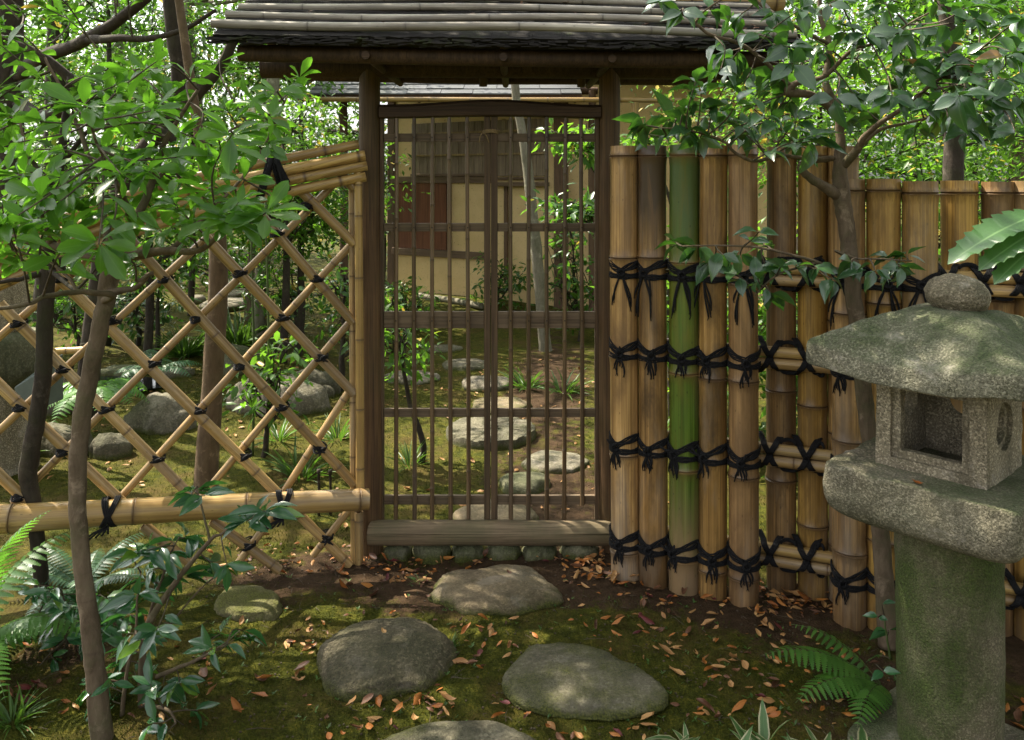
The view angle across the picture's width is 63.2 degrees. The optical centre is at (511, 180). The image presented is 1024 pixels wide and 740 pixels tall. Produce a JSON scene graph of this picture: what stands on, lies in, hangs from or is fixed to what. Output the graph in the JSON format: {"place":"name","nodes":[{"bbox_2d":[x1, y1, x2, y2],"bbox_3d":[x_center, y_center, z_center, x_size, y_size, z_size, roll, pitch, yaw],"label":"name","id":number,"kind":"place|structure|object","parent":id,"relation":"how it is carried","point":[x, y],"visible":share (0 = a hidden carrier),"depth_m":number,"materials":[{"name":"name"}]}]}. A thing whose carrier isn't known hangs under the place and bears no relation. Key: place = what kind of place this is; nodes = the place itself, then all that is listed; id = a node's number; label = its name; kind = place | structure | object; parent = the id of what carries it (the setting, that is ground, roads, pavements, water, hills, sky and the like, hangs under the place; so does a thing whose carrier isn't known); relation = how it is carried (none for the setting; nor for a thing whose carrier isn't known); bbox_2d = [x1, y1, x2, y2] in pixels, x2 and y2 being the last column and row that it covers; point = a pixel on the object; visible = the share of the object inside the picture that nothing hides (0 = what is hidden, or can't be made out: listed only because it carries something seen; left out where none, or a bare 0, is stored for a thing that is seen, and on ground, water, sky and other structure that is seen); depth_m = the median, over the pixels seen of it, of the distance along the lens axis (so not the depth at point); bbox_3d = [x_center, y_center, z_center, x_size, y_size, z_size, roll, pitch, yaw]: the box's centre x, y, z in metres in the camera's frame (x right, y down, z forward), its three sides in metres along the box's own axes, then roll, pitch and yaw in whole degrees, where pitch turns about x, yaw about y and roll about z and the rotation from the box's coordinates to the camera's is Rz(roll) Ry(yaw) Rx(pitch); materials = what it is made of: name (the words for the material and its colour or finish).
{"place":"outdoors","nodes":[
{"label":"outdoors","id":0,"kind":"place"},
{"bbox_2d":[0,184,1023,739],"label":"ground","id":1,"kind":"structure","parent":0,"point":[316,578],"depth_m":2.91,"materials":[{"name":"green plant"}]},
{"bbox_2d":[0,224,39,476],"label":"old stone lantern","id":2,"kind":"object","parent":1,"relation":"on","point":[17,357],"visible":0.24,"depth_m":4.22,"materials":[{"name":"stone"}]},
{"bbox_2d":[0,682,63,739],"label":"grass tuft","id":3,"kind":"object","parent":1,"relation":"on","point":[4,716],"visible":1,"depth_m":2.28,"materials":[{"name":"green plant"}]},
{"bbox_2d":[15,354,62,404],"bbox_3d":[-2.362,1.007,4.160,0.102,0.234,0.229,0,0,5],"label":"garden light box","id":4,"kind":"object","parent":1,"relation":"on","point":[23,389],"visible":0.4,"depth_m":4.15,"materials":[{"name":"stone"}]},
{"bbox_2d":[0,510,104,701],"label":"fern","id":5,"kind":"object","parent":1,"relation":"on","point":[36,623],"visible":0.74,"depth_m":2.52,"materials":[{"name":"green plant"}]},
{"bbox_2d":[31,0,93,321],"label":"canopy tree","id":6,"kind":"object","parent":1,"relation":"on","point":[45,134],"visible":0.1,"depth_m":8.09,"materials":[{"name":"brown plant"}]},
{"bbox_2d":[24,41,107,220],"bbox_3d":[-4.664,0.079,6.991,2.535,2.944,1.994,0,0,0],"label":"thicket shrub","id":7,"kind":"object","parent":1,"relation":"on","point":[67,62],"visible":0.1,"depth_m":7.07,"materials":[{"name":"green plant"}]},
{"bbox_2d":[40,422,92,458],"bbox_3d":[-2.512,1.505,4.605,0.410,0.332,0.215,0,0,21],"label":"boulder","id":8,"kind":"object","parent":1,"relation":"on","point":[63,431],"visible":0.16,"depth_m":4.52,"materials":[{"name":"grey stone"}]},
{"bbox_2d":[13,578,135,672],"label":"young shrub","id":9,"kind":"object","parent":1,"relation":"on","point":[59,602],"visible":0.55,"depth_m":2.52,"materials":[{"name":"green plant"}]},
{"bbox_2d":[28,276,130,346],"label":"garden shrub","id":10,"kind":"object","parent":1,"relation":"on","point":[71,308],"visible":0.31,"depth_m":7.00,"materials":[{"name":"green plant"}]},
{"bbox_2d":[2,532,157,617],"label":"fern","id":11,"kind":"object","parent":1,"relation":"on","point":[62,572],"visible":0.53,"depth_m":3.07,"materials":[{"name":"green plant"}]},
{"bbox_2d":[0,0,162,592],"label":"evergreen tree","id":12,"kind":"object","parent":1,"relation":"on","point":[29,462],"visible":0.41,"depth_m":2.85,"materials":[{"name":"green plant"}]},
{"bbox_2d":[24,0,167,219],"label":"thicket shrub","id":13,"kind":"object","parent":1,"relation":"on","point":[90,48],"visible":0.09,"depth_m":9.27,"materials":[{"name":"green plant"}]},
{"bbox_2d":[50,377,148,422],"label":"fern","id":14,"kind":"object","parent":1,"relation":"on","point":[109,388],"visible":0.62,"depth_m":4.77,"materials":[{"name":"green plant"}]},
{"bbox_2d":[0,0,216,215],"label":"canopy tree","id":15,"kind":"object","parent":1,"relation":"on","point":[99,34],"visible":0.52,"depth_m":5.02,"materials":[{"name":"green plant"}]},
{"bbox_2d":[87,432,132,459],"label":"boulder","id":16,"kind":"object","parent":1,"relation":"on","point":[108,446],"visible":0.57,"depth_m":4.48,"materials":[{"name":"grey stone"}]},
{"bbox_2d":[2,0,236,417],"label":"canopy tree","id":17,"kind":"object","parent":1,"relation":"on","point":[172,42],"visible":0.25,"depth_m":5.15,"materials":[{"name":"brown plant"}]},
{"bbox_2d":[24,0,256,345],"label":"thicket shrub","id":18,"kind":"object","parent":1,"relation":"on","point":[105,15],"visible":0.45,"depth_m":7.38,"materials":[{"name":"green plant"}]},
{"bbox_2d":[108,282,201,345],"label":"garden shrub","id":19,"kind":"object","parent":1,"relation":"on","point":[136,316],"visible":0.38,"depth_m":7.39,"materials":[{"name":"green plant"}]},
{"bbox_2d":[115,349,200,377],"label":"fern","id":20,"kind":"object","parent":1,"relation":"on","point":[136,369],"visible":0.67,"depth_m":5.57,"materials":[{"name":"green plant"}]},
{"bbox_2d":[24,112,295,357],"bbox_3d":[-2.912,0.465,6.562,2.438,2.173,1.827,0,0,0],"label":"thicket shrub","id":21,"kind":"object","parent":1,"relation":"on","point":[149,327],"visible":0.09,"depth_m":6.57,"materials":[{"name":"green plant"}]},
{"bbox_2d":[123,392,196,434],"bbox_3d":[-2.124,1.506,5.064,0.461,0.437,0.306,0,0,23],"label":"boulder","id":22,"kind":"object","parent":1,"relation":"on","point":[162,413],"visible":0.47,"depth_m":4.96,"materials":[{"name":"stone"}]},
{"bbox_2d":[0,0,320,739],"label":"evergreen tree","id":23,"kind":"object","parent":1,"relation":"on","point":[116,256],"visible":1,"depth_m":2.13,"materials":[{"name":"green plant"}]},
{"bbox_2d":[121,253,206,353],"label":"garden shrub","id":24,"kind":"object","parent":1,"relation":"on","point":[157,313],"visible":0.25,"depth_m":7.00,"materials":[{"name":"green plant"}]},
{"bbox_2d":[32,0,312,315],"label":"thicket shrub","id":25,"kind":"object","parent":1,"relation":"on","point":[191,284],"visible":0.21,"depth_m":8.62,"materials":[{"name":"green plant"}]},
{"bbox_2d":[102,0,245,314],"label":"woodland tree","id":26,"kind":"object","parent":1,"relation":"on","point":[220,2],"visible":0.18,"depth_m":8.96,"materials":[{"name":"brown plant"}]},
{"bbox_2d":[152,322,204,360],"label":"grass tuft","id":27,"kind":"object","parent":1,"relation":"on","point":[182,348],"visible":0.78,"depth_m":6.94,"materials":[{"name":"green plant"}]},
{"bbox_2d":[0,140,369,574],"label":"lattice fence","id":28,"kind":"object","parent":1,"relation":"on","point":[115,508],"visible":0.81,"depth_m":3.11,"materials":[{"name":"brown wood"}]},
{"bbox_2d":[76,480,304,739],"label":"young shrub","id":29,"kind":"object","parent":1,"relation":"on","point":[148,635],"visible":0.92,"depth_m":2.32,"materials":[{"name":"green plant"}]},
{"bbox_2d":[175,0,227,494],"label":"canopy tree","id":30,"kind":"object","parent":1,"relation":"on","point":[206,468],"visible":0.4,"depth_m":3.96,"materials":[{"name":"brown plant"}]},
{"bbox_2d":[161,238,247,291],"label":"garden shrub","id":31,"kind":"object","parent":1,"relation":"on","point":[201,272],"visible":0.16,"depth_m":10.31,"materials":[{"name":"green plant"}]},
{"bbox_2d":[193,2,263,320],"bbox_3d":[-2.478,-1.082,8.891,2.895,5.374,2.406,0,0,0],"label":"woodland tree","id":32,"kind":"object","parent":1,"relation":"on","point":[248,305],"visible":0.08,"depth_m":8.73,"materials":[{"name":"brown plant"}]},
{"bbox_2d":[187,304,277,347],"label":"grass tuft","id":33,"kind":"object","parent":1,"relation":"on","point":[238,337],"visible":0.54,"depth_m":7.52,"materials":[{"name":"green plant"}]},
{"bbox_2d":[223,343,263,376],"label":"boulder","id":34,"kind":"object","parent":1,"relation":"on","point":[242,350],"visible":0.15,"depth_m":6.43,"materials":[{"name":"stone"}]},
{"bbox_2d":[214,585,282,621],"bbox_3d":[-0.922,1.503,2.922,0.273,0.086,0.188,0,0,28],"label":"stepping stone","id":35,"kind":"object","parent":1,"relation":"on","point":[251,603],"visible":0.82,"depth_m":2.88,"materials":[{"name":"grey stone"}]},
{"bbox_2d":[250,44,279,345],"bbox_3d":[-2.164,-1.125,6.999,2.580,5.460,2.943,0,0,0],"label":"canopy tree","id":36,"kind":"object","parent":1,"relation":"on","point":[260,320],"visible":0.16,"depth_m":7.55,"materials":[{"name":"brown plant"}]},
{"bbox_2d":[222,331,317,457],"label":"garden shrub","id":37,"kind":"object","parent":1,"relation":"on","point":[268,367],"visible":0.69,"depth_m":4.45,"materials":[{"name":"green plant"}]},
{"bbox_2d":[162,0,385,314],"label":"thicket shrub","id":38,"kind":"object","parent":1,"relation":"on","point":[325,85],"visible":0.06,"depth_m":8.17,"materials":[{"name":"green plant"}]},
{"bbox_2d":[241,413,309,447],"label":"grass tuft","id":39,"kind":"object","parent":1,"relation":"on","point":[281,431],"visible":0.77,"depth_m":4.78,"materials":[{"name":"green plant"}]},
{"bbox_2d":[225,374,331,418],"bbox_3d":[-1.534,1.507,5.475,0.688,0.441,0.487,0,0,30],"label":"boulder","id":40,"kind":"object","parent":1,"relation":"on","point":[314,398],"visible":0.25,"depth_m":5.34,"materials":[{"name":"stone"}]},
{"bbox_2d":[235,248,343,350],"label":"garden shrub","id":41,"kind":"object","parent":1,"relation":"on","point":[278,297],"visible":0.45,"depth_m":7.36,"materials":[{"name":"green plant"}]},
{"bbox_2d":[234,158,348,355],"bbox_3d":[-1.906,0.678,7.201,1.239,1.747,1.086,0,0,0],"label":"thicket shrub","id":42,"kind":"object","parent":1,"relation":"on","point":[311,218],"visible":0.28,"depth_m":7.17,"materials":[{"name":"green plant"}]},
{"bbox_2d":[155,81,429,363],"bbox_3d":[-1.872,0.376,7.043,2.036,2.350,1.905,0,0,40],"label":"thicket shrub","id":43,"kind":"object","parent":1,"relation":"on","point":[284,332],"visible":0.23,"depth_m":6.87,"materials":[{"name":"green plant"}]},
{"bbox_2d":[179,87,411,241],"bbox_3d":[-2.483,0.210,9.482,2.704,2.682,1.999,0,0,0],"label":"thicket shrub","id":44,"kind":"object","parent":1,"relation":"on","point":[350,136],"visible":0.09,"depth_m":9.57,"materials":[{"name":"green plant"}]},
{"bbox_2d":[255,432,347,487],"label":"grass tuft","id":45,"kind":"object","parent":1,"relation":"on","point":[286,468],"visible":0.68,"depth_m":4.21,"materials":[{"name":"green plant"}]},
{"bbox_2d":[289,368,340,394],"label":"boulder","id":46,"kind":"object","parent":1,"relation":"on","point":[321,378],"visible":0.24,"depth_m":5.77,"materials":[{"name":"grey stone"}]},
{"bbox_2d":[292,259,348,391],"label":"garden shrub","id":47,"kind":"object","parent":1,"relation":"on","point":[345,294],"visible":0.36,"depth_m":5.88,"materials":[{"name":"green plant"}]},
{"bbox_2d":[310,413,349,444],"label":"grass tuft","id":48,"kind":"object","parent":1,"relation":"on","point":[335,436],"visible":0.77,"depth_m":4.79,"materials":[{"name":"green plant"}]},
{"bbox_2d":[47,357,668,534],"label":"leaf litter","id":49,"kind":"object","parent":1,"relation":"on","point":[345,524],"visible":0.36,"depth_m":4.49,"materials":[{"name":"brown plant"}]},
{"bbox_2d":[316,617,456,701],"bbox_3d":[-0.392,1.503,2.600,0.440,0.158,0.419,0,0,0],"label":"stepping stone","id":50,"kind":"object","parent":1,"relation":"on","point":[362,659],"visible":0.86,"depth_m":2.52,"materials":[{"name":"grey stone"}]},
{"bbox_2d":[342,286,446,463],"bbox_3d":[-0.591,1.058,4.406,0.551,1.000,0.547,0,0,35],"label":"garden shrub","id":51,"kind":"object","parent":1,"relation":"on","point":[404,334],"visible":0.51,"depth_m":4.42,"materials":[{"name":"green plant"}]},
{"bbox_2d":[384,546,412,563],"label":"sill stone","id":52,"kind":"object","parent":1,"relation":"on","point":[402,553],"visible":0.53,"depth_m":3.29,"materials":[{"name":"grey stone"}]},
{"bbox_2d":[385,370,439,384],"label":"stepping stone","id":53,"kind":"object","parent":1,"relation":"on","point":[426,380],"visible":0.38,"depth_m":6.19,"materials":[{"name":"grey stone"}]},
{"bbox_2d":[385,276,441,310],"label":"garden shrub","id":54,"kind":"object","parent":1,"relation":"on","point":[406,291],"visible":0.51,"depth_m":8.13,"materials":[{"name":"green plant"}]},
{"bbox_2d":[411,546,450,564],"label":"sill stone","id":55,"kind":"object","parent":1,"relation":"on","point":[429,554],"visible":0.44,"depth_m":3.28,"materials":[{"name":"grey stone"}]},
{"bbox_2d":[0,542,895,739],"bbox_3d":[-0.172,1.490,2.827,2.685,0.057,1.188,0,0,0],"label":"leaf litter","id":56,"kind":"object","parent":1,"relation":"on","point":[730,684],"visible":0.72,"depth_m":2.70,"materials":[{"name":"brown plant"}]},
{"bbox_2d":[382,720,535,739],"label":"stepping stone","id":57,"kind":"object","parent":1,"relation":"on","point":[470,730],"visible":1,"depth_m":2.22,"materials":[{"name":"grey stone"}]},
{"bbox_2d":[442,358,483,370],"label":"stepping stone","id":58,"kind":"object","parent":1,"relation":"on","point":[460,364],"visible":0.52,"depth_m":6.66,"materials":[{"name":"grey stone"}]},
{"bbox_2d":[451,546,483,562],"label":"sill stone","id":59,"kind":"object","parent":1,"relation":"on","point":[463,554],"visible":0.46,"depth_m":3.28,"materials":[{"name":"grey stone"}]},
{"bbox_2d":[462,375,513,392],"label":"stepping stone","id":60,"kind":"object","parent":1,"relation":"on","point":[477,383],"visible":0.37,"depth_m":5.95,"materials":[{"name":"grey stone"}]},
{"bbox_2d":[446,417,535,450],"bbox_3d":[-0.124,1.502,4.887,0.537,0.105,0.537,0,0,0],"label":"stepping stone","id":61,"kind":"object","parent":1,"relation":"on","point":[477,433],"visible":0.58,"depth_m":4.79,"materials":[{"name":"grey stone"}]},
{"bbox_2d":[427,564,563,616],"bbox_3d":[-0.060,1.503,3.026,0.489,0.095,0.355,0,0,0],"label":"stepping stone","id":62,"kind":"object","parent":1,"relation":"on","point":[500,590],"visible":0.85,"depth_m":2.96,"materials":[{"name":"grey stone"}]},
{"bbox_2d":[453,505,538,519],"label":"stepping stone","id":63,"kind":"object","parent":1,"relation":"on","point":[477,512],"visible":0.23,"depth_m":3.63,"materials":[{"name":"grey stone"}]},
{"bbox_2d":[459,251,534,309],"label":"garden shrub","id":64,"kind":"object","parent":1,"relation":"on","point":[503,290],"visible":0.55,"depth_m":8.73,"materials":[{"name":"green plant"}]},
{"bbox_2d":[472,397,531,407],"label":"stepping stone","id":65,"kind":"object","parent":1,"relation":"on","point":[503,402],"visible":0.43,"depth_m":5.52,"materials":[{"name":"beige stone"}]},
{"bbox_2d":[206,0,799,556],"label":"roofed gate","id":66,"kind":"structure","parent":1,"relation":"on","point":[606,46],"depth_m":3.32,"materials":[{"name":"brown wood"}]},
{"bbox_2d":[486,546,520,560],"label":"sill stone","id":67,"kind":"object","parent":1,"relation":"on","point":[498,553],"visible":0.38,"depth_m":3.28,"materials":[{"name":"grey stone"}]},
{"bbox_2d":[24,0,1010,262],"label":"woods","id":68,"kind":"object","parent":1,"relation":"on","point":[354,106],"visible":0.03,"depth_m":13.84,"materials":[{"name":"green plant"}]},
{"bbox_2d":[498,471,550,493],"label":"stepping stone","id":69,"kind":"object","parent":1,"relation":"on","point":[537,482],"visible":0.54,"depth_m":4.01,"materials":[{"name":"grey stone"}]},
{"bbox_2d":[499,363,549,390],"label":"grass tuft","id":70,"kind":"object","parent":1,"relation":"on","point":[520,379],"visible":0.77,"depth_m":5.97,"materials":[{"name":"green plant"}]},
{"bbox_2d":[229,543,828,723],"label":"leaf litter","id":71,"kind":"object","parent":1,"relation":"on","point":[764,621],"visible":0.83,"depth_m":2.84,"materials":[{"name":"brown plant"}]},
{"bbox_2d":[511,84,551,351],"bbox_3d":[0.088,-1.210,7.630,2.924,5.631,2.924,0,0,39],"label":"canopy tree","id":72,"kind":"object","parent":1,"relation":"on","point":[537,262],"visible":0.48,"depth_m":7.26,"materials":[{"name":"grey plant"}]},
{"bbox_2d":[170,574,895,735],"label":"tiny weeds","id":73,"kind":"object","parent":1,"relation":"on","point":[549,715],"visible":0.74,"depth_m":2.55,"materials":[{"name":"green plant"}]},
{"bbox_2d":[521,546,556,560],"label":"sill stone","id":74,"kind":"object","parent":1,"relation":"on","point":[530,553],"visible":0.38,"depth_m":3.28,"materials":[{"name":"grey stone"}]},
{"bbox_2d":[521,450,589,473],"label":"stepping stone","id":75,"kind":"object","parent":1,"relation":"on","point":[555,462],"visible":0.68,"depth_m":4.32,"materials":[{"name":"grey stone"}]},
{"bbox_2d":[520,182,593,232],"bbox_3d":[0.451,0.783,5.866,0.733,1.535,0.540,0,0,-14],"label":"tree","id":76,"kind":"object","parent":1,"relation":"on","point":[573,212],"visible":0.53,"depth_m":5.84,"materials":[{"name":"green plant"}]},
{"bbox_2d":[525,367,592,399],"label":"grass tuft","id":77,"kind":"object","parent":1,"relation":"on","point":[570,385],"visible":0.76,"depth_m":5.92,"materials":[{"name":"green plant"}]},
{"bbox_2d":[303,48,820,319],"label":"tea house","id":78,"kind":"structure","parent":1,"relation":"on","point":[407,93],"depth_m":9.21,"materials":[{"name":"paint"}]},
{"bbox_2d":[531,220,593,341],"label":"garden shrub","id":79,"kind":"object","parent":1,"relation":"on","point":[573,294],"visible":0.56,"depth_m":7.65,"materials":[{"name":"green plant"}]},
{"bbox_2d":[559,546,598,559],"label":"sill stone","id":80,"kind":"object","parent":1,"relation":"on","point":[574,552],"visible":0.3,"depth_m":3.29,"materials":[{"name":"grey stone"}]},
{"bbox_2d":[531,118,627,172],"bbox_3d":[0.460,0.536,5.623,0.673,2.029,0.578,0,0,0],"label":"tree","id":81,"kind":"object","parent":1,"relation":"on","point":[574,146],"visible":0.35,"depth_m":5.57,"materials":[{"name":"green plant"}]},
{"bbox_2d":[501,642,668,721],"bbox_3d":[0.211,1.496,2.493,0.486,0.053,0.370,0,0,0],"label":"stepping stone","id":82,"kind":"object","parent":1,"relation":"on","point":[571,681],"visible":1,"depth_m":2.42,"materials":[{"name":"grey stone"}]},
{"bbox_2d":[620,133,674,419],"bbox_3d":[0.823,0.620,5.163,0.525,1.863,0.416,0,0,0],"label":"tree","id":83,"kind":"object","parent":1,"relation":"on","point":[627,142],"visible":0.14,"depth_m":5.19,"materials":[{"name":"green plant"}]},
{"bbox_2d":[589,208,797,436],"bbox_3d":[1.156,0.787,4.609,1.584,1.539,1.267,0,0,28],"label":"thicket shrub","id":84,"kind":"object","parent":1,"relation":"on","point":[763,394],"visible":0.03,"depth_m":4.46,"materials":[{"name":"green plant"}]},
{"bbox_2d":[739,699,808,739],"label":"dwarf bamboo","id":85,"kind":"object","parent":1,"relation":"on","point":[763,728],"visible":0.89,"depth_m":2.18,"materials":[{"name":"green plant"}]},
{"bbox_2d":[620,0,1007,359],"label":"thicket shrub","id":86,"kind":"object","parent":1,"relation":"on","point":[798,35],"visible":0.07,"depth_m":6.96,"materials":[{"name":"green plant"}]},
{"bbox_2d":[606,144,1023,640],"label":"bamboo fence","id":87,"kind":"object","parent":1,"relation":"on","point":[693,545],"visible":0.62,"depth_m":2.97,"materials":[{"name":"brown wood"}]},
{"bbox_2d":[612,0,1023,650],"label":"camellia tree","id":88,"kind":"object","parent":1,"relation":"on","point":[956,70],"visible":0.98,"depth_m":2.46,"materials":[{"name":"green plant"}]},
{"bbox_2d":[761,624,892,726],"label":"fern","id":89,"kind":"object","parent":1,"relation":"on","point":[867,686],"visible":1,"depth_m":2.41,"materials":[{"name":"green plant"}]},
{"bbox_2d":[727,226,940,477],"bbox_3d":[1.825,0.882,4.350,1.724,1.409,1.422,0,0,0],"label":"thicket shrub","id":90,"kind":"object","parent":1,"relation":"on","point":[762,308],"depth_m":4.31,"materials":[{"name":"green plant"}]},
{"bbox_2d":[658,0,1017,220],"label":"thicket shrub","id":91,"kind":"object","parent":1,"relation":"on","point":[819,120],"visible":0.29,"depth_m":5.13,"materials":[{"name":"green plant"}]},
{"bbox_2d":[723,4,1023,262],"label":"thicket shrub","id":92,"kind":"object","parent":1,"relation":"on","point":[921,175],"visible":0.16,"depth_m":4.91,"materials":[{"name":"green plant"}]},
{"bbox_2d":[863,599,899,680],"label":"leafy seedling","id":93,"kind":"object","parent":1,"relation":"on","point":[877,632],"visible":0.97,"depth_m":2.29,"materials":[{"name":"green plant"}]},
{"bbox_2d":[787,0,1023,264],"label":"thicket shrub","id":94,"kind":"object","parent":1,"relation":"on","point":[913,4],"visible":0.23,"depth_m":6.33,"materials":[{"name":"green plant"}]},
{"bbox_2d":[806,273,1023,739],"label":"stone lantern","id":95,"kind":"object","parent":1,"relation":"on","point":[954,521],"visible":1,"depth_m":2.09,"materials":[{"name":"stone"}]},
{"bbox_2d":[813,0,1023,262],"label":"thicket shrub","id":96,"kind":"object","parent":1,"relation":"on","point":[932,145],"visible":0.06,"depth_m":7.58,"materials":[{"name":"green plant"}]},
{"bbox_2d":[868,0,1023,231],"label":"thicket shrub","id":97,"kind":"object","parent":1,"relation":"on","point":[1018,158],"visible":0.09,"depth_m":5.86,"materials":[{"name":"green plant"}]},
{"bbox_2d":[937,0,964,180],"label":"canopy tree","id":98,"kind":"object","parent":1,"relation":"on","point":[953,161],"visible":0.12,"depth_m":3.67,"materials":[{"name":"brown plant"}]},
{"bbox_2d":[948,209,1023,284],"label":"broad leaved shrub","id":99,"kind":"object","parent":1,"relation":"on","point":[1000,237],"visible":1,"depth_m":1.49,"materials":[{"name":"green plant"}]},
{"bbox_2d":[966,1,1023,181],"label":"woodland tree","id":100,"kind":"object","parent":1,"relation":"on","point":[1012,162],"visible":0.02,"depth_m":7.45,"materials":[{"name":"green plant"}]},
{"bbox_2d":[24,0,1013,182],"label":"sky","id":101,"kind":"structure","parent":0,"point":[353,126],"materials":[{"name":"white"}]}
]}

